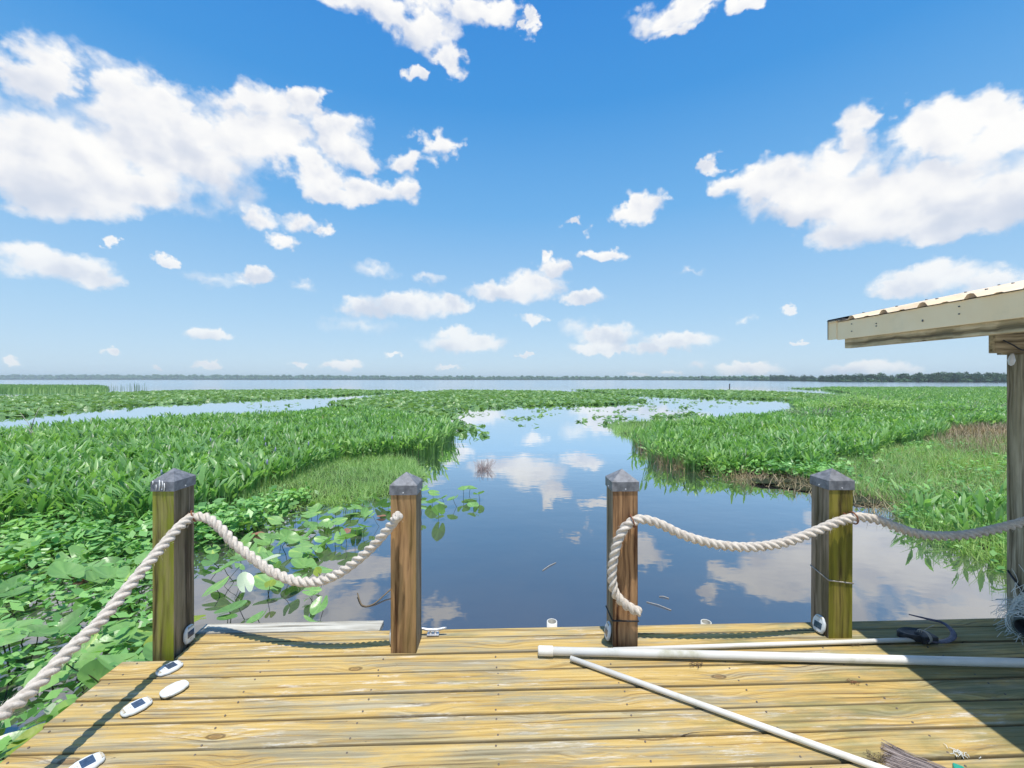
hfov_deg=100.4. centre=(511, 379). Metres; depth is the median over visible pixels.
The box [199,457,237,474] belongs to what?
pickerelweed
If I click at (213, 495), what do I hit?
pickerelweed
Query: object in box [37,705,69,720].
lily pad
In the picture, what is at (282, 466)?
pickerelweed
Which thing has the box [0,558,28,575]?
lily pad
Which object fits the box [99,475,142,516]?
pickerelweed
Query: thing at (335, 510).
lily pad
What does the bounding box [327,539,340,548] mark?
lily pad
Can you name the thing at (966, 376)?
shore tree
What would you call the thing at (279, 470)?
pickerelweed
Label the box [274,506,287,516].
lily pad
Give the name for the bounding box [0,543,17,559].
lily pad
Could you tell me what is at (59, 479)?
pickerelweed
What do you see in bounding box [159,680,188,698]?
dock light
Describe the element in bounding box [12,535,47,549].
lily pad
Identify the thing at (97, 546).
lily pad
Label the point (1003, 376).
shore tree
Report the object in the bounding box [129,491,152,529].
pickerelweed
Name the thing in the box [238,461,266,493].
pickerelweed
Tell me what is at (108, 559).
lily pad
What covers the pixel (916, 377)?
shore tree
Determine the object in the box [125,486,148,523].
pickerelweed
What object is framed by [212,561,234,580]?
lily pad
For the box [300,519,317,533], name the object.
lily pad
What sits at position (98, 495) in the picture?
pickerelweed
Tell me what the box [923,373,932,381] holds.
shore tree
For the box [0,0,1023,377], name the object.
sky
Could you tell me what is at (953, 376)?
shore tree
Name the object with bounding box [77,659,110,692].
lily pad
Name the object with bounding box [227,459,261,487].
pickerelweed
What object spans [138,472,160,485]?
pickerelweed
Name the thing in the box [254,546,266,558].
lily pad
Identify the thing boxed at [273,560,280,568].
lily pad
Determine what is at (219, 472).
pickerelweed
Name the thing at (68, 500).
pickerelweed
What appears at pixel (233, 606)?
lily pad
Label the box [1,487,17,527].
pickerelweed
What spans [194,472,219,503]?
pickerelweed
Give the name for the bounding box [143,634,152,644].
lily pad
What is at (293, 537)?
lily pad
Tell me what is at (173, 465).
pickerelweed
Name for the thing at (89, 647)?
lily pad
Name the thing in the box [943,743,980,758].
dry weed
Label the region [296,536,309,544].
lily pad
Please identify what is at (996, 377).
shore tree
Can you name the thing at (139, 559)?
lily pad
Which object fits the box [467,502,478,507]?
lily pad
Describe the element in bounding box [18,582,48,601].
lily pad
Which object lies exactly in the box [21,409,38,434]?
bare branch
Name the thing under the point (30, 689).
rope
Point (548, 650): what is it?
long pipe
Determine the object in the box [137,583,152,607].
lily pad
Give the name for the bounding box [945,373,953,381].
shore tree
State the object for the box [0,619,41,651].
lily pad
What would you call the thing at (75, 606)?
lily pad
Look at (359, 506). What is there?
lily pad
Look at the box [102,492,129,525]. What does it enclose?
pickerelweed
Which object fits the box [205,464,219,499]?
pickerelweed
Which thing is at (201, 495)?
pickerelweed
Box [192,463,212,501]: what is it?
pickerelweed
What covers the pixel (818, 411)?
marsh bush
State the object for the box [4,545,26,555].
lily pad
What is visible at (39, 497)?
pickerelweed
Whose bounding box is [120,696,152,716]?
dock light
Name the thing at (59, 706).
lily pad
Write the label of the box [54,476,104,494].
pickerelweed
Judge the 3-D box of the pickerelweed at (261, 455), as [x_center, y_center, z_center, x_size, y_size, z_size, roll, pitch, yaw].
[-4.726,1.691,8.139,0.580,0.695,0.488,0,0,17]
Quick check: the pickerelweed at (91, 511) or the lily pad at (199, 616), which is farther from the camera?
the pickerelweed at (91, 511)
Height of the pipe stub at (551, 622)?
1.195 m
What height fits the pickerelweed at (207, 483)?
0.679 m
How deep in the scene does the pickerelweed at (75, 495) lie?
5.88 m
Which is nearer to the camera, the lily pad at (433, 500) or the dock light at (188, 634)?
the dock light at (188, 634)
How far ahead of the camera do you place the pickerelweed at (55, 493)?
5.87 m
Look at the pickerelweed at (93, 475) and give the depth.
6.49 m
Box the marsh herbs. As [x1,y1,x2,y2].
[0,439,1006,762]
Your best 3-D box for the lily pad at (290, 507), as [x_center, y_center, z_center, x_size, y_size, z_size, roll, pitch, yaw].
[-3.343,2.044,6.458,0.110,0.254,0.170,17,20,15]
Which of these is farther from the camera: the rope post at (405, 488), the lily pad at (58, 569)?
the lily pad at (58, 569)
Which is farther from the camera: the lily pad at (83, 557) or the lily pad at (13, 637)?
the lily pad at (83, 557)
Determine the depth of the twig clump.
9.38 m
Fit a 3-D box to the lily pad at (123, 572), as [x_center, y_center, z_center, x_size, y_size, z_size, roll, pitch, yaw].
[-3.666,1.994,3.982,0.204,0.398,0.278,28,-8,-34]
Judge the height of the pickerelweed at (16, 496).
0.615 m
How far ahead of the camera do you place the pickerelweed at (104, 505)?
5.48 m
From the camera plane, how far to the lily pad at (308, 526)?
5.69 m
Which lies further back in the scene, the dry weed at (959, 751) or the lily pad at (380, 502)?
the lily pad at (380, 502)
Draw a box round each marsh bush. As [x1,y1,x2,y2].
[778,406,864,417]
[781,392,934,412]
[880,399,1006,413]
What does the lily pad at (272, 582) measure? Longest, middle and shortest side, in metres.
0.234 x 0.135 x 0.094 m
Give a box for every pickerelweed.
[0,474,26,520]
[0,480,41,516]
[0,482,47,525]
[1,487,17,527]
[2,481,57,517]
[11,484,46,522]
[13,473,64,512]
[16,478,68,512]
[16,483,62,501]
[17,495,48,529]
[18,489,70,527]
[23,483,68,517]
[25,470,82,486]
[27,428,424,492]
[28,477,87,517]
[32,489,63,524]
[36,465,78,486]
[36,478,92,518]
[42,489,64,518]
[48,487,86,511]
[52,486,93,521]
[53,493,89,523]
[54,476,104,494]
[57,482,109,510]
[62,474,101,485]
[64,481,101,520]
[66,477,109,514]
[66,494,105,522]
[68,470,105,480]
[72,477,119,503]
[73,473,112,490]
[73,498,93,518]
[76,502,103,521]
[78,487,127,526]
[80,489,107,519]
[81,492,118,523]
[84,472,129,514]
[87,482,125,525]
[87,500,120,523]
[91,468,118,488]
[91,491,134,523]
[93,471,147,515]
[94,470,134,483]
[96,474,113,495]
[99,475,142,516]
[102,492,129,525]
[103,474,150,520]
[107,466,162,480]
[107,473,142,514]
[108,481,148,528]
[110,462,134,480]
[112,494,148,528]
[115,486,145,517]
[116,481,148,503]
[119,471,165,479]
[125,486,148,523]
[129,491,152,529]
[130,479,149,513]
[131,488,150,509]
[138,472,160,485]
[139,463,167,475]
[140,463,165,475]
[152,461,190,473]
[167,457,195,468]
[176,463,213,475]
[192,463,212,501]
[194,471,217,502]
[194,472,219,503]
[194,484,214,503]
[194,488,216,504]
[195,477,229,507]
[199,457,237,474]
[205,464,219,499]
[206,464,240,497]
[209,465,230,498]
[209,471,238,505]
[218,469,235,503]
[221,456,249,492]
[222,457,256,469]
[223,475,246,500]
[225,477,240,505]
[226,463,264,499]
[227,451,235,468]
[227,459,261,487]
[230,463,258,492]
[234,475,256,498]
[238,457,266,492]
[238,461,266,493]
[240,467,253,492]
[245,448,275,483]
[255,467,271,488]
[256,453,285,482]
[258,461,278,486]
[262,465,275,486]
[264,458,288,484]
[264,460,292,484]
[272,457,291,481]
[272,460,292,482]
[273,455,293,478]
[275,457,301,481]
[278,455,296,481]
[283,455,304,479]
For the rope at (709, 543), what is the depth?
2.36 m
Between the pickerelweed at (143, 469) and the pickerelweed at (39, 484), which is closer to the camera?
the pickerelweed at (39, 484)
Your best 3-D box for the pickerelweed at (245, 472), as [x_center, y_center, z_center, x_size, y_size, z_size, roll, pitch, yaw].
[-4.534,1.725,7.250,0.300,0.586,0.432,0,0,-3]
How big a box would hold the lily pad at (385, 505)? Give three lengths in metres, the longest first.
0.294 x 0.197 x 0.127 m
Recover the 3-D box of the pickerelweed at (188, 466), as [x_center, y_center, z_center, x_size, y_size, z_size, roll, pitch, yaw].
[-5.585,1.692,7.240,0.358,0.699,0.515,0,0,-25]
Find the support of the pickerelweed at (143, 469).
on the water
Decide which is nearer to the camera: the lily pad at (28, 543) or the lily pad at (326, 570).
the lily pad at (326, 570)
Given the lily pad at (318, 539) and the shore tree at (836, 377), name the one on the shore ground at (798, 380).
the shore tree at (836, 377)
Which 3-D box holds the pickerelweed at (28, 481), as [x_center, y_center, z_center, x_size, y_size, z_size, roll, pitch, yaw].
[-5.026,1.690,8.733,5.201,0.676,6.330,0,0,0]
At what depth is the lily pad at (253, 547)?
4.91 m
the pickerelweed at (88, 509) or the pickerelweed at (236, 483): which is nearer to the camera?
the pickerelweed at (88, 509)
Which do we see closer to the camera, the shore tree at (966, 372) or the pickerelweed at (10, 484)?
the pickerelweed at (10, 484)
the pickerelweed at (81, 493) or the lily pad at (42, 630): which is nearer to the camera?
the lily pad at (42, 630)
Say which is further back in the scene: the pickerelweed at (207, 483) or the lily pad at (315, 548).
the pickerelweed at (207, 483)
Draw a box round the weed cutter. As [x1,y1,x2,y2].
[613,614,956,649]
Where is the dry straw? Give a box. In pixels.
[31,404,1006,531]
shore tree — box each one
[833,375,840,380]
[838,374,848,379]
[851,373,857,380]
[856,373,864,381]
[865,374,876,379]
[876,373,886,381]
[889,375,895,381]
[912,372,922,381]
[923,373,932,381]
[928,375,937,381]
[937,372,947,381]
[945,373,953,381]
[946,372,958,381]
[951,374,962,381]
[957,371,968,378]
[962,373,972,380]
[974,373,987,381]
[983,372,991,379]
[991,373,1000,381]
[996,373,1006,379]
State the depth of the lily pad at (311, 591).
3.88 m
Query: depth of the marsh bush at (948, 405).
21.05 m
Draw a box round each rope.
[0,511,402,728]
[607,512,1023,616]
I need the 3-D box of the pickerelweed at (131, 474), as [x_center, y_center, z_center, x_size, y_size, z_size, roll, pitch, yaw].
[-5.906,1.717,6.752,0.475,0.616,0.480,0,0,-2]
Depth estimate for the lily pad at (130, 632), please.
3.03 m
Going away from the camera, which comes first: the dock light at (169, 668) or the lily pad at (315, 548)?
the dock light at (169, 668)
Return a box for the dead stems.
[635,418,1006,469]
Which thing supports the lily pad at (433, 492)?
on the water
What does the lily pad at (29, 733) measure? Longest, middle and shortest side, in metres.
0.288 x 0.166 x 0.116 m
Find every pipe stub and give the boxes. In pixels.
[547,618,556,626]
[701,619,711,623]
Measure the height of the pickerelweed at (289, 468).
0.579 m
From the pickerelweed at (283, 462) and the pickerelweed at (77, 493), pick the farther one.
the pickerelweed at (283, 462)
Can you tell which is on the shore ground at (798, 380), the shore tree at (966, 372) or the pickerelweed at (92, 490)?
the shore tree at (966, 372)
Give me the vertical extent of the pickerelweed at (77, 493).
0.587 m
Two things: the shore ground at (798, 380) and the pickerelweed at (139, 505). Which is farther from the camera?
the shore ground at (798, 380)
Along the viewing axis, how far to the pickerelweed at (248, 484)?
6.92 m
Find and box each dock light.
[69,751,104,767]
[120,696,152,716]
[155,660,182,676]
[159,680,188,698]
[183,624,194,644]
[604,621,610,640]
[812,614,825,633]
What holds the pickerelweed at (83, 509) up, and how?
on the water
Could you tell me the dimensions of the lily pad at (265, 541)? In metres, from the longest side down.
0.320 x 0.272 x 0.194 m
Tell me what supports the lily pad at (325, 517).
on the water
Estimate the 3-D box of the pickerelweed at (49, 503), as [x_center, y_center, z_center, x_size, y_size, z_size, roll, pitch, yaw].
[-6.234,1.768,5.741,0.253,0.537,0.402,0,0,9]
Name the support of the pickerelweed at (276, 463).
on the water
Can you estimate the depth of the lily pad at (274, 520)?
5.65 m
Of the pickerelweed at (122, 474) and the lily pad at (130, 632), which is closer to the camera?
the lily pad at (130, 632)
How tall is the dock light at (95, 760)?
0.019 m
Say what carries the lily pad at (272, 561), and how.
on the water
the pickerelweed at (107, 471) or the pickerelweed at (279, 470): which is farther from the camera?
the pickerelweed at (279, 470)
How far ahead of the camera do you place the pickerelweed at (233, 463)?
7.50 m
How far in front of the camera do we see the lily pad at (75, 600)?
3.39 m
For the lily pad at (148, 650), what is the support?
on the water
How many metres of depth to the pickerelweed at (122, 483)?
6.22 m
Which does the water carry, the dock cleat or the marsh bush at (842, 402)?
the marsh bush at (842, 402)
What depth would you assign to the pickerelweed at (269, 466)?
7.66 m
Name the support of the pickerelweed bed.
on the water
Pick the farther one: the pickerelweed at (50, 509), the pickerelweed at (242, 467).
the pickerelweed at (242, 467)
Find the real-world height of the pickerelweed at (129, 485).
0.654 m
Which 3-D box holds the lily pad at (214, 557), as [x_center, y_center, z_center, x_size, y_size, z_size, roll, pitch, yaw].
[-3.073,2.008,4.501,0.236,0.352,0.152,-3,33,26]
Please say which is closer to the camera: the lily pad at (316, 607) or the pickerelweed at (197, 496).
the lily pad at (316, 607)
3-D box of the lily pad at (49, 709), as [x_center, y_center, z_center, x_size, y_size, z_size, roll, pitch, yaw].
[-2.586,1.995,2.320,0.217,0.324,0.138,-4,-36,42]
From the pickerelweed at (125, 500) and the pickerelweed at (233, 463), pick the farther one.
the pickerelweed at (233, 463)
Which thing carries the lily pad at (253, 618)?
on the water
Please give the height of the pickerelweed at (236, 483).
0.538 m
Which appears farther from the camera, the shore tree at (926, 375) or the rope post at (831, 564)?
the shore tree at (926, 375)
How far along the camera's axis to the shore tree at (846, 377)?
318.82 m
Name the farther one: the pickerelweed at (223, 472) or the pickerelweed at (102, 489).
the pickerelweed at (223, 472)
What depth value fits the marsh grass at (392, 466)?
8.36 m
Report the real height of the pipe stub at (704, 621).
1.163 m
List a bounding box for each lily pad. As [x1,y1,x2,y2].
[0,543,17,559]
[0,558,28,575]
[0,574,29,599]
[0,585,30,617]
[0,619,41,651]
[0,629,28,672]
[0,729,27,759]
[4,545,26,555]
[5,723,45,754]
[10,548,35,571]
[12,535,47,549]
[14,654,56,685]
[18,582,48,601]
[20,625,58,661]
[23,656,72,692]
[29,551,54,568]
[31,550,58,565]
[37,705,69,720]
[41,606,71,618]
[44,703,55,714]
[45,697,78,722]
[47,561,84,599]
[51,604,91,637]
[52,653,98,682]
[55,545,88,563]
[61,591,77,603]
[61,593,96,603]
[64,556,80,579]
[71,660,91,680]
[72,597,103,625]
[72,626,107,669]
[74,551,92,562]
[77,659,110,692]
[83,536,114,556]
[83,570,112,587]
[84,559,105,570]
[87,586,120,604]
[90,566,118,591]
[95,653,148,669]
[97,619,135,638]
[97,626,136,647]
[99,556,123,567]
[101,579,125,590]
[103,541,123,551]
[107,621,152,643]
[116,565,137,580]
[117,593,144,612]
[125,544,149,553]
[134,553,148,564]
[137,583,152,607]
[138,618,152,627]
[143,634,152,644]
[143,642,152,660]
[145,571,152,578]
[146,592,152,601]
[194,615,205,618]
[201,553,218,567]
[202,576,228,596]
[204,544,220,553]
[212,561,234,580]
[214,600,246,622]
[216,614,237,623]
[224,563,244,585]
[229,554,246,561]
[235,542,256,559]
[236,572,253,599]
[237,521,252,534]
[240,531,254,544]
[246,608,267,622]
[253,533,274,545]
[253,574,283,590]
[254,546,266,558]
[261,550,278,564]
[262,554,280,564]
[264,533,281,545]
[264,579,275,599]
[267,516,283,524]
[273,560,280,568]
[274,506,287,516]
[277,529,299,546]
[277,535,290,547]
[287,505,296,509]
[288,547,312,557]
[289,501,298,512]
[291,557,316,567]
[292,543,313,548]
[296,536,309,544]
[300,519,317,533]
[301,510,320,519]
[302,587,321,595]
[303,521,318,527]
[304,525,316,537]
[304,552,317,556]
[304,615,316,621]
[310,503,321,515]
[310,595,327,614]
[312,545,322,553]
[312,566,332,572]
[313,567,321,576]
[314,536,327,542]
[318,515,331,520]
[318,536,332,546]
[319,518,331,529]
[324,521,333,532]
[327,507,343,517]
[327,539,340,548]
[332,517,347,525]
[334,528,345,543]
[336,533,356,546]
[350,529,361,536]
[351,504,362,510]
[358,507,368,519]
[375,498,387,508]
[381,502,390,508]
[426,498,437,506]
[428,490,439,495]
[432,504,444,522]
[447,495,457,506]
[458,486,469,498]
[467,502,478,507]
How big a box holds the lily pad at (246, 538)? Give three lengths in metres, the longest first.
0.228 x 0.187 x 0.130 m
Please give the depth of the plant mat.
8.01 m
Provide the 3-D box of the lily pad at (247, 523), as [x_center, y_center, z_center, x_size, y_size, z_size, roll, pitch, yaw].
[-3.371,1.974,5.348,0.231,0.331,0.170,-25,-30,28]
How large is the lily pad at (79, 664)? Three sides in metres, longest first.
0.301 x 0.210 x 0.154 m
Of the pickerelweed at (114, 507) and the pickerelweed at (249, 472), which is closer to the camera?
the pickerelweed at (114, 507)
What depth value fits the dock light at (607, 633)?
2.41 m
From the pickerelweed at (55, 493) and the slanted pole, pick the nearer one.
the slanted pole
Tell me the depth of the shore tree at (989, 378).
272.23 m
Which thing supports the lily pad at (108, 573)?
on the water
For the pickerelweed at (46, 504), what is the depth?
5.77 m
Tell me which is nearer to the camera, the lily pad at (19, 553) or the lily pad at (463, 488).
the lily pad at (19, 553)
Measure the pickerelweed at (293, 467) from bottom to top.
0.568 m
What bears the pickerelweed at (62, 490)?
on the water
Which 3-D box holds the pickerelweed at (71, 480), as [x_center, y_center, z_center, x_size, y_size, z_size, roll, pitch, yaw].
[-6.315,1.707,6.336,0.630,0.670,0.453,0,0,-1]
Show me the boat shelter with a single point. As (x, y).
(995, 314)
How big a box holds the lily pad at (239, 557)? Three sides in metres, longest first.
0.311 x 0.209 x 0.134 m
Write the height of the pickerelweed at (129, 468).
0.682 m
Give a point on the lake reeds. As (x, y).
(117, 386)
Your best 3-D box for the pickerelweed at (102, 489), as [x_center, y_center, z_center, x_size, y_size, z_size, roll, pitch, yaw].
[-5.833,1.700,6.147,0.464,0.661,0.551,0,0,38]
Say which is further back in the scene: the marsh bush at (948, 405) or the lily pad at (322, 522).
the marsh bush at (948, 405)
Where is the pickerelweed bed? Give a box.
[0,386,1006,546]
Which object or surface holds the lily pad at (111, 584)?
on the water
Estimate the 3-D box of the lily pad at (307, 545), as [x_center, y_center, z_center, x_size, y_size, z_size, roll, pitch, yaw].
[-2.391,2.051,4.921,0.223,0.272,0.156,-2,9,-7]
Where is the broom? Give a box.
[880,739,963,767]
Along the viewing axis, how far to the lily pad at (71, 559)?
4.29 m
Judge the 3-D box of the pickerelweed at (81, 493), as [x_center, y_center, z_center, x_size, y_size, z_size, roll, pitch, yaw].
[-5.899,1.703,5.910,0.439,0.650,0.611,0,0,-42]
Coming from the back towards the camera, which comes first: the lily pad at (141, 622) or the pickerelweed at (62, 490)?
the pickerelweed at (62, 490)
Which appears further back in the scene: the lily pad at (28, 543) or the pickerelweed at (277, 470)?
the pickerelweed at (277, 470)
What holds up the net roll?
on the dock
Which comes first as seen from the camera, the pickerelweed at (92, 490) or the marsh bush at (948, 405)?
the pickerelweed at (92, 490)
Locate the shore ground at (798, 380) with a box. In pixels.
[76,379,994,381]
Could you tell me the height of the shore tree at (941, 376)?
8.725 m
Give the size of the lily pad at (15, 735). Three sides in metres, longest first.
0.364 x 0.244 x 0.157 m
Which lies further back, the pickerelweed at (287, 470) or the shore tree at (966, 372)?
the shore tree at (966, 372)
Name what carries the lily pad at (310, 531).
on the water
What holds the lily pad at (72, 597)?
on the water
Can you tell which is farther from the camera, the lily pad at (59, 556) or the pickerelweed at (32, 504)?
the pickerelweed at (32, 504)
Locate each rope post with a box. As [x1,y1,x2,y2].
[150,468,195,660]
[389,472,422,652]
[605,469,638,646]
[810,468,858,638]
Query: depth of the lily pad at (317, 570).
4.16 m
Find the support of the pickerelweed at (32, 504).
on the water
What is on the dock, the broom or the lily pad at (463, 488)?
the broom
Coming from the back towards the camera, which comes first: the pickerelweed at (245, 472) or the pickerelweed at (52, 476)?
the pickerelweed at (245, 472)
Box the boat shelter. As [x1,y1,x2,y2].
[827,280,1023,610]
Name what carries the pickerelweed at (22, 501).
on the water
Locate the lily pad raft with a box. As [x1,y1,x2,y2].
[0,387,849,442]
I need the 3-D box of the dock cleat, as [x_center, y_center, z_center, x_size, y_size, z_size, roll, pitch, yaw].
[-0.460,1.466,2.484,0.158,0.044,0.036,0,0,-2]
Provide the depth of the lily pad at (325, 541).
5.00 m
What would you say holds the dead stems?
on the water
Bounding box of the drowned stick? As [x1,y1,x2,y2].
[357,589,390,606]
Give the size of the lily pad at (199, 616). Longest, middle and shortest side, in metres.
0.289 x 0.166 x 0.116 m
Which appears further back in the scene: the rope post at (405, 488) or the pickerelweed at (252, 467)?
the pickerelweed at (252, 467)
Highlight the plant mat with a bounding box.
[1,392,1006,550]
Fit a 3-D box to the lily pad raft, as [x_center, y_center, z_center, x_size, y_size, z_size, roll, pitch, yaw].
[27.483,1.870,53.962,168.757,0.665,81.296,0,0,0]
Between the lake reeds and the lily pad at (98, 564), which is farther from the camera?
the lake reeds
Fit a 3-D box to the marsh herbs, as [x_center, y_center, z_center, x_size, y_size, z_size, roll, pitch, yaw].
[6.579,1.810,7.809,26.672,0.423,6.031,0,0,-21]
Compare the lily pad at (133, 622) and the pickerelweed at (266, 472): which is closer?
the lily pad at (133, 622)
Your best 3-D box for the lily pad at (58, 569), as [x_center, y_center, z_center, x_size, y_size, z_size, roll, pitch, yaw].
[-4.095,1.899,3.857,0.292,0.410,0.232,22,1,13]
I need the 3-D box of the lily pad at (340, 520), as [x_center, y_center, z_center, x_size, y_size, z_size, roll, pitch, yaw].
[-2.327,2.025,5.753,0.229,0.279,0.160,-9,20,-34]
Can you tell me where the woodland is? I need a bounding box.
[0,374,1006,381]
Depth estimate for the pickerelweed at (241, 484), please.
6.90 m
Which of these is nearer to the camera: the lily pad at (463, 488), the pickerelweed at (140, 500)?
the pickerelweed at (140, 500)
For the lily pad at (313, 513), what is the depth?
6.01 m
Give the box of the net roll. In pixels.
[991,565,1023,643]
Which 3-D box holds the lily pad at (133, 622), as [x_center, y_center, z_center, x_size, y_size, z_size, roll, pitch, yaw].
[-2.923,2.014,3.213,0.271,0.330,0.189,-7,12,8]
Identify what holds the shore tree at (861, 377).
on the shore ground at (798, 380)
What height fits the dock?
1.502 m
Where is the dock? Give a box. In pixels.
[0,618,1023,767]
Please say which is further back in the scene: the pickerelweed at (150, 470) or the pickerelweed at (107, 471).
the pickerelweed at (150, 470)
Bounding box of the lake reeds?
[35,383,146,390]
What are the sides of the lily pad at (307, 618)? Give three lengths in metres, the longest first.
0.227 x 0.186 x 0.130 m
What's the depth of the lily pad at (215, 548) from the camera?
4.88 m
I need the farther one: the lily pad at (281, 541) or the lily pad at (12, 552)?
the lily pad at (281, 541)
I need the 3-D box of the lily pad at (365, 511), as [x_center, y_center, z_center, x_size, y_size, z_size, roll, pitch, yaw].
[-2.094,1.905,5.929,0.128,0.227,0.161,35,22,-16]
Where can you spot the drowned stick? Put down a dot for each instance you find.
(373, 603)
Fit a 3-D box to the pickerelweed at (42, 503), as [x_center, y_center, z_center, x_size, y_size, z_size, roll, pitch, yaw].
[-6.185,1.705,5.535,0.270,0.664,0.602,0,0,16]
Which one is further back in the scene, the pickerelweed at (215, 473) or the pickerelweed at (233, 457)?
the pickerelweed at (233, 457)
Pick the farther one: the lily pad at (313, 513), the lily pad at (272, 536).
the lily pad at (313, 513)
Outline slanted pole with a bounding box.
[570,655,889,767]
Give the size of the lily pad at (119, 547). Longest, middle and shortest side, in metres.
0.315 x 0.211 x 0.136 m
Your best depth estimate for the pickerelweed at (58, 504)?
5.67 m
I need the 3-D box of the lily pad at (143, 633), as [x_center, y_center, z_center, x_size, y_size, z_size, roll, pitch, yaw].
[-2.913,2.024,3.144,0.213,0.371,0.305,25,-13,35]
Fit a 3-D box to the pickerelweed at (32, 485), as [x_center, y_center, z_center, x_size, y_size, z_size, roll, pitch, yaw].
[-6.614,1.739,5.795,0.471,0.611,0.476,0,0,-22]
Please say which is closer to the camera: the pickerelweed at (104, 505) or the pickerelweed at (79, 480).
the pickerelweed at (104, 505)
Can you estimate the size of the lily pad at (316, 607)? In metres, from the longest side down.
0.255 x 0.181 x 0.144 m
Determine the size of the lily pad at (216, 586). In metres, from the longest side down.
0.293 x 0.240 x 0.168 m
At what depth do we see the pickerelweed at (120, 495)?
5.64 m
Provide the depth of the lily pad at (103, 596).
3.52 m
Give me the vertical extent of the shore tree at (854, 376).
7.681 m
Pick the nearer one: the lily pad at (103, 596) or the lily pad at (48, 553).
the lily pad at (103, 596)
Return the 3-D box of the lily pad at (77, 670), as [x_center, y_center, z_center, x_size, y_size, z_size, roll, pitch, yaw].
[-2.671,1.857,2.661,0.140,0.328,0.219,-40,20,-16]
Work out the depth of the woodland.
1331.80 m
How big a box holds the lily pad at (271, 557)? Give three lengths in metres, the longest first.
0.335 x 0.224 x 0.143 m
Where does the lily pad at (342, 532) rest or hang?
on the water
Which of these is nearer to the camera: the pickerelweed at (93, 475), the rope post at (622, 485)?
the rope post at (622, 485)
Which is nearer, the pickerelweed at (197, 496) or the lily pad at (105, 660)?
the lily pad at (105, 660)
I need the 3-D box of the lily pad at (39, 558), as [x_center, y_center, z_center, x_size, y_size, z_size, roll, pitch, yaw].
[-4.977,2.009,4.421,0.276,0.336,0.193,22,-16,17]
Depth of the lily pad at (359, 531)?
5.42 m
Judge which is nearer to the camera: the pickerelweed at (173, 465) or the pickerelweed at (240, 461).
the pickerelweed at (173, 465)
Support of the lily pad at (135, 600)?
on the water
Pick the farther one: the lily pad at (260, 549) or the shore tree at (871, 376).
the shore tree at (871, 376)
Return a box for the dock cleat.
[421,627,446,635]
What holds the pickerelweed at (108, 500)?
on the water
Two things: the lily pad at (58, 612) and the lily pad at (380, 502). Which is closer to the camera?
the lily pad at (58, 612)
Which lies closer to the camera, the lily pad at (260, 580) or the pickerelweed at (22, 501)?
the lily pad at (260, 580)
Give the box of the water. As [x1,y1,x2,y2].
[0,380,1006,760]
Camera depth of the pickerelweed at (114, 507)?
5.48 m
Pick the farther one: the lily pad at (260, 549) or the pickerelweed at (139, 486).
the pickerelweed at (139, 486)
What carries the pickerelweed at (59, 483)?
on the water
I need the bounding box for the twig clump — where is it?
[474,458,495,470]
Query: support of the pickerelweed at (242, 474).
on the water
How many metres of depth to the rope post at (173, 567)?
2.31 m
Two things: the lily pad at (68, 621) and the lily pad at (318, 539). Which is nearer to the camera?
the lily pad at (68, 621)
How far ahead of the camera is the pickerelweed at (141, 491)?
5.71 m
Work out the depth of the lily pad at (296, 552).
4.69 m
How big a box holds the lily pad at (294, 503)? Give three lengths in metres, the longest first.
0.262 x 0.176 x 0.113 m
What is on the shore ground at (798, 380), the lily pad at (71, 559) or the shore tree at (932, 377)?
the shore tree at (932, 377)
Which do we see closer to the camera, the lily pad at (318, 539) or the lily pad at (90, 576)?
the lily pad at (90, 576)
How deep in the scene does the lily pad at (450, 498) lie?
6.65 m
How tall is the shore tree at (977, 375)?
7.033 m
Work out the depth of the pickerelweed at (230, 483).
6.63 m
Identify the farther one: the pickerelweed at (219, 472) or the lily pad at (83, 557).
the pickerelweed at (219, 472)
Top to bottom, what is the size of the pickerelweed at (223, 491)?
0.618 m
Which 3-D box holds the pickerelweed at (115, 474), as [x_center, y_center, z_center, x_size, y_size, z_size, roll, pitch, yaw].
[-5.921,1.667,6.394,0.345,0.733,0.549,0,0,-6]
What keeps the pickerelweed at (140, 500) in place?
on the water
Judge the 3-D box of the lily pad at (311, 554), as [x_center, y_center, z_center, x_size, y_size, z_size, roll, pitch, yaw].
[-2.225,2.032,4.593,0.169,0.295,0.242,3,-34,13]
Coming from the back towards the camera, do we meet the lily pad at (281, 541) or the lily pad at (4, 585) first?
the lily pad at (281, 541)
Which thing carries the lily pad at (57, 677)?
on the water
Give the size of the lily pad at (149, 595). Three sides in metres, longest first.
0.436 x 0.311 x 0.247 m
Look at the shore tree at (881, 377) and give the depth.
298.42 m
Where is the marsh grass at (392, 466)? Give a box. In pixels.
[0,384,1006,571]
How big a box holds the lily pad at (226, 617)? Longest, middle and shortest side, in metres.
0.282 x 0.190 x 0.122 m
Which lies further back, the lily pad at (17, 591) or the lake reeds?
the lake reeds
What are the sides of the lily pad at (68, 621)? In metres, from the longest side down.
0.357 x 0.240 x 0.154 m
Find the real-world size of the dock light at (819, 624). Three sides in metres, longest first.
0.100 x 0.078 x 0.018 m
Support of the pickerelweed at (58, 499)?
on the water
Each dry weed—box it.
[863,750,901,763]
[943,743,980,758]
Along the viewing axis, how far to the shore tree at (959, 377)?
278.37 m
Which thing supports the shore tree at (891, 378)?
on the shore ground at (798, 380)
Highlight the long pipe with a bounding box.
[538,645,1023,667]

